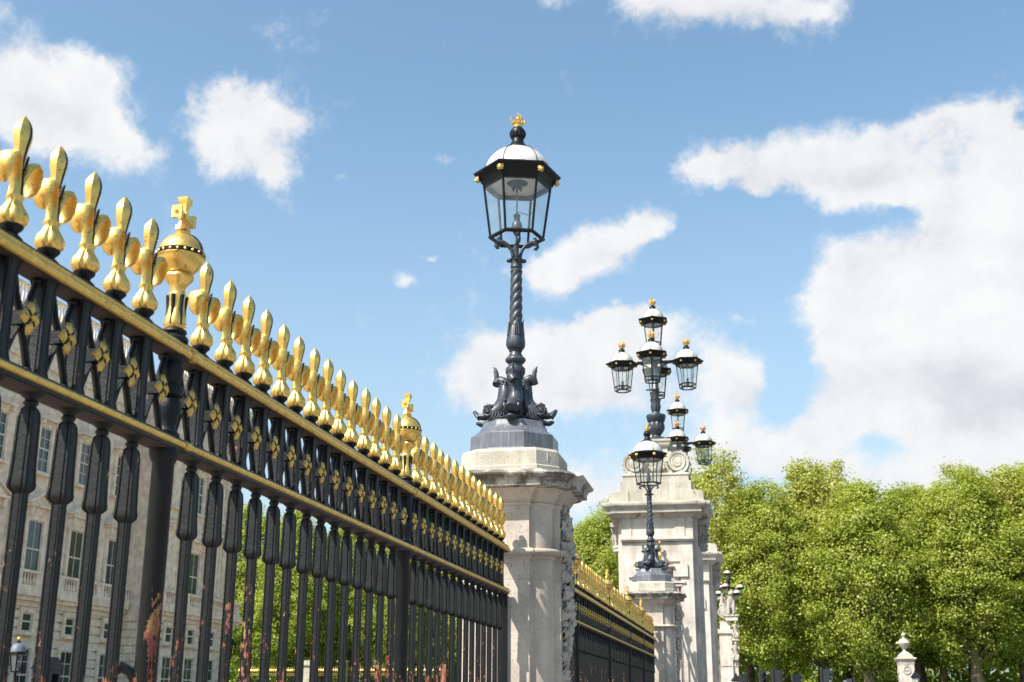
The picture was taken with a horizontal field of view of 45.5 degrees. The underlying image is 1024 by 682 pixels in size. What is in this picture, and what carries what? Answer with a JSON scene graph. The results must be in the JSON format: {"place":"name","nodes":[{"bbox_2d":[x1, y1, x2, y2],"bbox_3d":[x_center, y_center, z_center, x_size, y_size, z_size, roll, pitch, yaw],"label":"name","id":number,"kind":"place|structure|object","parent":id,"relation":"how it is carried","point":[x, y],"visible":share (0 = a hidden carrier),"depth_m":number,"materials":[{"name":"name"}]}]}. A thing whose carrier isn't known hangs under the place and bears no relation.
{"place":"outdoors","nodes":[
{"label":"outdoors","id":0,"kind":"place"},
{"bbox_2d":[0,0,1023,673],"label":"sky","id":1,"kind":"structure","parent":0,"point":[824,198],"materials":[{"name":"blue"}]},
{"bbox_2d":[235,674,1017,681],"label":"lawn","id":2,"kind":"structure","parent":0,"point":[839,681],"depth_m":171.91,"materials":[{"name":"green plant"}]},
{"bbox_2d":[230,501,293,681],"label":"plane tree","id":3,"kind":"object","parent":2,"relation":"on","point":[239,573],"visible":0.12,"depth_m":131.14,"materials":[{"name":"green plant"}]},
{"bbox_2d":[238,667,293,681],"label":"iron railing","id":4,"kind":"object","parent":2,"relation":"on","point":[257,671],"visible":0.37,"depth_m":123.52,"materials":[{"name":"gold metal"}]},
{"bbox_2d":[234,509,352,681],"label":"plane tree","id":5,"kind":"object","parent":2,"relation":"on","point":[257,628],"visible":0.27,"depth_m":126.75,"materials":[{"name":"green plant"}]},
{"bbox_2d":[306,586,350,681],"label":"plane tree","id":6,"kind":"object","parent":2,"relation":"on","point":[322,670],"visible":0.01,"depth_m":144.43,"materials":[{"name":"green plant"}]},
{"bbox_2d":[307,511,387,681],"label":"plane tree","id":7,"kind":"object","parent":2,"relation":"on","point":[349,632],"visible":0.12,"depth_m":129.33,"materials":[{"name":"green plant"}]},
{"bbox_2d":[318,667,447,681],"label":"iron railing","id":8,"kind":"object","parent":2,"relation":"on","point":[335,675],"visible":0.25,"depth_m":121.69,"materials":[{"name":"gold metal"}]},
{"bbox_2d":[348,544,433,674],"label":"plane tree","id":9,"kind":"object","parent":2,"relation":"on","point":[387,550],"visible":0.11,"depth_m":125.80,"materials":[{"name":"green plant"}]},
{"bbox_2d":[407,635,425,669],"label":"plane tree","id":10,"kind":"object","parent":2,"relation":"on","point":[415,661],"depth_m":142.07,"materials":[{"name":"green plant"}]},
{"bbox_2d":[416,568,457,681],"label":"plane tree","id":11,"kind":"object","parent":2,"relation":"on","point":[425,622],"visible":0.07,"depth_m":126.82,"materials":[{"name":"green plant"}]},
{"bbox_2d":[441,578,457,661],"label":"plane tree","id":12,"kind":"object","parent":2,"relation":"on","point":[455,628],"visible":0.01,"depth_m":124.23,"materials":[{"name":"green plant"}]},
{"bbox_2d":[573,496,618,589],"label":"plane tree","id":13,"kind":"object","parent":2,"relation":"on","point":[591,535],"visible":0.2,"depth_m":123.52,"materials":[{"name":"green plant"}]},
{"bbox_2d":[229,563,1019,681],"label":"woodland","id":14,"kind":"object","parent":2,"relation":"on","point":[996,675],"visible":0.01,"depth_m":143.04,"materials":[{"name":"green plant"}]},
{"bbox_2d":[689,439,767,681],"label":"plane tree","id":15,"kind":"object","parent":2,"relation":"on","point":[713,490],"visible":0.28,"depth_m":108.71,"materials":[{"name":"green plant"}]},
{"bbox_2d":[708,491,790,681],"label":"plane tree","id":16,"kind":"object","parent":2,"relation":"on","point":[749,671],"visible":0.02,"depth_m":114.86,"materials":[{"name":"green plant"}]},
{"bbox_2d":[710,475,834,681],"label":"plane tree","id":17,"kind":"object","parent":2,"relation":"on","point":[771,643],"visible":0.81,"depth_m":103.66,"materials":[{"name":"green plant"}]},
{"bbox_2d":[755,641,816,681],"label":"plane tree","id":18,"kind":"object","parent":2,"relation":"on","point":[788,671],"visible":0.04,"depth_m":131.13,"materials":[{"name":"green plant"}]},
{"bbox_2d":[749,452,890,681],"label":"plane tree","id":19,"kind":"object","parent":2,"relation":"on","point":[809,491],"visible":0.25,"depth_m":107.16,"materials":[{"name":"green plant"}]},
{"bbox_2d":[808,455,876,679],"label":"plane tree","id":20,"kind":"object","parent":2,"relation":"on","point":[849,675],"depth_m":120.32,"materials":[{"name":"green plant"}]},
{"bbox_2d":[833,653,890,678],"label":"plane tree","id":21,"kind":"object","parent":2,"relation":"on","point":[860,667],"depth_m":133.09,"materials":[{"name":"green plant"}]},
{"bbox_2d":[787,477,942,681],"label":"plane tree","id":22,"kind":"object","parent":2,"relation":"on","point":[871,645],"visible":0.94,"depth_m":100.10,"materials":[{"name":"green plant"}]},
{"bbox_2d":[839,480,981,681],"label":"plane tree","id":23,"kind":"object","parent":2,"relation":"on","point":[899,500],"visible":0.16,"depth_m":103.61,"materials":[{"name":"green plant"}]},
{"bbox_2d":[900,481,958,681],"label":"plane tree","id":24,"kind":"object","parent":2,"relation":"on","point":[923,672],"visible":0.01,"depth_m":112.63,"materials":[{"name":"green plant"}]},
{"bbox_2d":[927,649,967,681],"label":"plane tree","id":25,"kind":"object","parent":2,"relation":"on","point":[942,672],"visible":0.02,"depth_m":134.24,"materials":[{"name":"green plant"}]},
{"bbox_2d":[927,456,981,681],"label":"plane tree","id":26,"kind":"object","parent":2,"relation":"on","point":[948,469],"visible":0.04,"depth_m":118.14,"materials":[{"name":"green plant"}]},
{"bbox_2d":[892,463,1023,681],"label":"plane tree","id":27,"kind":"object","parent":2,"relation":"on","point":[943,510],"visible":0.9,"depth_m":99.58,"materials":[{"name":"green plant"}]},
{"bbox_2d":[945,464,1023,681],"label":"plane tree","id":28,"kind":"object","parent":2,"relation":"on","point":[1007,480],"visible":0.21,"depth_m":103.06,"materials":[{"name":"green plant"}]},
{"bbox_2d":[979,460,1023,678],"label":"plane tree","id":29,"kind":"object","parent":2,"relation":"on","point":[1022,464],"depth_m":115.13,"materials":[{"name":"green plant"}]},
{"bbox_2d":[997,467,1023,611],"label":"plane tree","id":30,"kind":"object","parent":2,"relation":"on","point":[1020,493],"visible":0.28,"depth_m":102.78,"materials":[{"name":"green plant"}]},
{"bbox_2d":[1005,654,1019,675],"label":"plane tree","id":31,"kind":"object","parent":2,"relation":"on","point":[1012,667],"depth_m":130.13,"materials":[{"name":"green plant"}]},
{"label":"pavement","id":32,"kind":"structure","parent":0,"visible":0},
{"bbox_2d":[0,116,510,681],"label":"iron railing","id":33,"kind":"object","parent":32,"relation":"on","point":[404,514],"visible":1,"depth_m":4.63,"materials":[{"name":"black metal"}]},
{"bbox_2d":[436,447,593,681],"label":"stone pillar","id":34,"kind":"structure","parent":32,"relation":"on","point":[541,492],"depth_m":10.11,"materials":[{"name":"beige stone"}]},
{"bbox_2d":[470,113,560,450],"bbox_3d":[0.040,-0.574,11.205,0.796,3.350,0.803,-3,-17,11],"label":"pillar lamp","id":35,"kind":"object","parent":34,"relation":"on","point":[515,415],"visible":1,"depth_m":11.10,"materials":[{"name":"metal"}]},
{"bbox_2d":[569,540,656,681],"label":"iron railing","id":36,"kind":"object","parent":32,"relation":"on","point":[614,638],"visible":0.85,"depth_m":16.63,"materials":[{"name":"black metal"}]},
{"bbox_2d":[622,581,686,681],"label":"stone pillar","id":37,"kind":"structure","parent":32,"relation":"on","point":[661,600],"depth_m":24.25,"materials":[{"name":"beige stone"}]},
{"bbox_2d":[628,424,671,581],"bbox_3d":[2.853,3.358,25.339,0.796,3.350,0.804,-10,-19,30],"label":"pillar lamp","id":38,"kind":"object","parent":37,"relation":"on","point":[651,565],"visible":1,"depth_m":25.22,"materials":[{"name":"black metal"}]},
{"bbox_2d":[601,438,713,681],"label":"gate pier","id":39,"kind":"structure","parent":32,"relation":"on","point":[682,513],"depth_m":27.36,"materials":[{"name":"stone"}]},
{"bbox_2d":[606,297,702,438],"bbox_3d":[3.430,0.655,29.344,1.856,3.602,1.901,10,-19,-31],"label":"candelabrum","id":40,"kind":"object","parent":39,"relation":"on","point":[651,354],"visible":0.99,"depth_m":29.18,"materials":[{"name":"black metal"}]},
{"bbox_2d":[658,541,661,559],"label":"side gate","id":41,"kind":"structure","parent":32,"relation":"on","point":[659,554],"depth_m":27.04,"materials":[{"name":"gold metal"}]},
{"bbox_2d":[702,541,723,681],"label":"gate pier","id":42,"kind":"structure","parent":32,"relation":"on","point":[713,559],"depth_m":36.30,"materials":[{"name":"stone"}]},
{"bbox_2d":[650,393,715,464],"bbox_3d":[5.275,3.381,38.522,1.856,3.602,1.901,10,-19,-31],"label":"candelabrum","id":43,"kind":"object","parent":42,"relation":"on","point":[677,435],"visible":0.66,"depth_m":38.34,"materials":[{"name":"black metal"}]},
{"bbox_2d":[731,673,738,681],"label":"street lamp","id":44,"kind":"object","parent":32,"relation":"on","point":[733,679],"visible":0.81,"depth_m":54.95,"materials":[{"name":"black metal"}]},
{"bbox_2d":[736,673,747,681],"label":"traffic light","id":45,"kind":"object","parent":32,"relation":"on","point":[742,677],"visible":1,"depth_m":52.00,"materials":[{"name":"grey metal"}]},
{"bbox_2d":[758,670,766,681],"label":"traffic light","id":46,"kind":"object","parent":32,"relation":"on","point":[762,677],"visible":1,"depth_m":51.75,"materials":[{"name":"black metal"}]},
{"bbox_2d":[771,669,783,681],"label":"traffic light","id":47,"kind":"object","parent":32,"relation":"on","point":[776,675],"visible":1,"depth_m":52.80,"materials":[{"name":"grey metal"}]},
{"bbox_2d":[791,673,802,681],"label":"traffic light","id":48,"kind":"object","parent":32,"relation":"on","point":[796,677],"visible":1,"depth_m":52.67,"materials":[{"name":"grey metal"}]},
{"bbox_2d":[820,667,832,681],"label":"traffic light","id":49,"kind":"object","parent":32,"relation":"on","point":[824,675],"visible":1,"depth_m":51.48,"materials":[{"name":"grey metal"}]},
{"bbox_2d":[843,677,854,681],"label":"traffic light","id":50,"kind":"object","parent":32,"relation":"on","point":[850,680],"visible":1,"depth_m":54.06,"materials":[{"name":"grey metal"}]},
{"bbox_3d":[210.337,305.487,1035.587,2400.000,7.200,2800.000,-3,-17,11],"label":"ground","id":51,"kind":"structure","parent":0,"visible":0},
{"bbox_2d":[0,278,252,681],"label":"palace","id":52,"kind":"structure","parent":51,"relation":"on","point":[26,617],"depth_m":79.03,"materials":[{"name":"beige stone"}]},
{"bbox_2d":[0,478,11,522],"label":"window","id":53,"kind":"structure","parent":52,"relation":"in","point":[5,494],"depth_m":69.39,"materials":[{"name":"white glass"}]},
{"bbox_2d":[0,398,19,463],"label":"window","id":54,"kind":"structure","parent":52,"relation":"in","point":[7,407],"depth_m":70.29,"materials":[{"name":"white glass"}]},
{"bbox_2d":[8,642,34,681],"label":"window","id":55,"kind":"structure","parent":52,"relation":"in","point":[24,675],"depth_m":70.91,"materials":[{"name":"white glass"}]},
{"bbox_2d":[15,607,36,635],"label":"window","id":56,"kind":"structure","parent":52,"relation":"in","point":[26,616],"depth_m":71.24,"materials":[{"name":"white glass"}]},
{"bbox_2d":[20,492,50,577],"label":"window","id":57,"kind":"structure","parent":52,"relation":"in","point":[38,507],"depth_m":72.75,"materials":[{"name":"grey glass"}]},
{"bbox_2d":[36,415,60,477],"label":"window","id":58,"kind":"structure","parent":52,"relation":"in","point":[48,426],"depth_m":74.37,"materials":[{"name":"white glass"}]},
{"bbox_2d":[56,646,72,681],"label":"window","id":59,"kind":"structure","parent":52,"relation":"in","point":[64,653],"depth_m":75.10,"materials":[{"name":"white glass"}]},
{"bbox_2d":[59,613,75,639],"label":"window","id":60,"kind":"structure","parent":52,"relation":"in","point":[68,619],"depth_m":75.50,"materials":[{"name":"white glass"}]},
{"bbox_2d":[62,504,85,586],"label":"window","id":61,"kind":"structure","parent":52,"relation":"in","point":[77,517],"depth_m":76.88,"materials":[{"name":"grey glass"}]},
{"bbox_2d":[74,431,94,488],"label":"window","id":62,"kind":"structure","parent":52,"relation":"in","point":[84,439],"depth_m":78.24,"materials":[{"name":"white glass"}]},
{"bbox_2d":[93,649,105,681],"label":"window","id":63,"kind":"structure","parent":52,"relation":"in","point":[100,653],"depth_m":78.91,"materials":[{"name":"white glass"}]},
{"bbox_2d":[98,618,108,642],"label":"window","id":64,"kind":"structure","parent":52,"relation":"in","point":[104,621],"depth_m":79.51,"materials":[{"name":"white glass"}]},
{"bbox_2d":[101,517,131,591],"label":"window","id":65,"kind":"structure","parent":52,"relation":"in","point":[111,524],"depth_m":80.94,"materials":[{"name":"white glass"}]},
{"bbox_2d":[110,446,124,499],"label":"window","id":66,"kind":"structure","parent":52,"relation":"in","point":[118,449],"depth_m":82.46,"materials":[{"name":"white glass"}]},
{"bbox_2d":[157,652,170,681],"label":"window","id":67,"kind":"structure","parent":52,"relation":"in","point":[163,672],"depth_m":83.37,"materials":[{"name":"white glass"}]},
{"bbox_2d":[161,622,172,645],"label":"window","id":68,"kind":"structure","parent":52,"relation":"in","point":[167,630],"depth_m":83.98,"materials":[{"name":"white glass"}]},
{"bbox_2d":[164,520,179,590],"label":"window","id":69,"kind":"structure","parent":52,"relation":"in","point":[173,542],"depth_m":85.58,"materials":[{"name":"grey glass"}]},
{"bbox_2d":[171,460,186,509],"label":"window","id":70,"kind":"structure","parent":52,"relation":"in","point":[179,467],"depth_m":86.93,"materials":[{"name":"grey glass"}]},
{"bbox_2d":[182,654,195,681],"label":"window","id":71,"kind":"structure","parent":52,"relation":"in","point":[188,669],"depth_m":86.95,"materials":[{"name":"white glass"}]},
{"bbox_2d":[184,625,196,647],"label":"window","id":72,"kind":"structure","parent":52,"relation":"in","point":[190,631],"depth_m":87.40,"materials":[{"name":"white glass"}]},
{"bbox_2d":[188,530,204,601],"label":"window","id":73,"kind":"structure","parent":52,"relation":"in","point":[198,548],"depth_m":89.05,"materials":[{"name":"white glass"}]},
{"bbox_2d":[196,469,209,517],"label":"window","id":74,"kind":"structure","parent":52,"relation":"in","point":[203,476],"depth_m":90.70,"materials":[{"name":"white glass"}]},
{"bbox_2d":[207,656,215,681],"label":"window","id":75,"kind":"structure","parent":52,"relation":"in","point":[212,659],"depth_m":90.56,"materials":[{"name":"white glass"}]},
{"bbox_2d":[210,628,216,649],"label":"window","id":76,"kind":"structure","parent":52,"relation":"in","point":[213,631],"depth_m":91.03,"materials":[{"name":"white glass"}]},
{"bbox_2d":[213,535,223,604],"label":"window","id":77,"kind":"structure","parent":52,"relation":"in","point":[219,549],"depth_m":92.73,"materials":[{"name":"grey glass"}]},
{"bbox_2d":[221,479,225,524],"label":"window","id":78,"kind":"structure","parent":52,"relation":"in","point":[223,482],"depth_m":94.36,"materials":[{"name":"grey glass"}]},
{"bbox_2d":[231,637,237,655],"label":"wall lantern","id":79,"kind":"object","parent":52,"relation":"attached to","point":[233,643],"depth_m":92.87,"materials":[{"name":"black metal"}]},
{"bbox_2d":[718,614,739,681],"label":"stone pier","id":80,"kind":"structure","parent":51,"relation":"on","point":[729,653],"depth_m":89.90,"materials":[{"name":"beige stone"}]},
{"bbox_2d":[718,594,726,618],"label":"shield carving","id":81,"kind":"object","parent":80,"relation":"on","point":[722,610],"visible":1,"depth_m":90.80,"materials":[{"name":"stone"}]},
{"bbox_2d":[727,589,735,613],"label":"beast statue","id":82,"kind":"object","parent":80,"relation":"on","point":[731,607],"visible":1,"depth_m":90.81,"materials":[{"name":"stone"}]},
{"bbox_2d":[716,567,744,602],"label":"candelabrum","id":83,"kind":"object","parent":82,"relation":"on","point":[725,586],"visible":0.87,"depth_m":91.73,"materials":[{"name":"white glass"}]},
{"bbox_2d":[894,632,916,681],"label":"urn pillar","id":84,"kind":"structure","parent":51,"relation":"on","point":[905,660],"depth_m":55.78,"materials":[{"name":"stone"}]},
{"bbox_2d":[911,670,920,681],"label":"street lamp","id":85,"kind":"object","parent":51,"relation":"on","point":[915,677],"visible":1,"depth_m":54.94,"materials":[{"name":"black metal"}]},
{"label":"forecourt","id":86,"kind":"structure","parent":0,"visible":0},
{"bbox_2d":[10,637,26,681],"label":"street lamp","id":87,"kind":"object","parent":86,"relation":"on","point":[18,648],"visible":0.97,"depth_m":40.15,"materials":[{"name":"black metal"}]},
{"bbox_2d":[31,657,63,681],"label":"sentry box","id":88,"kind":"object","parent":86,"relation":"on","point":[56,667],"visible":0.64,"depth_m":66.43,"materials":[{"name":"grey metal"}]},
{"bbox_2d":[303,660,309,681],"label":"boundary pier","id":89,"kind":"structure","parent":86,"relation":"on","point":[306,671],"depth_m":122.42,"materials":[{"name":"stone"}]},
{"bbox_2d":[337,660,349,681],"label":"boundary pier","id":90,"kind":"structure","parent":86,"relation":"on","point":[346,668],"depth_m":121.68,"materials":[{"name":"stone"}]}
]}

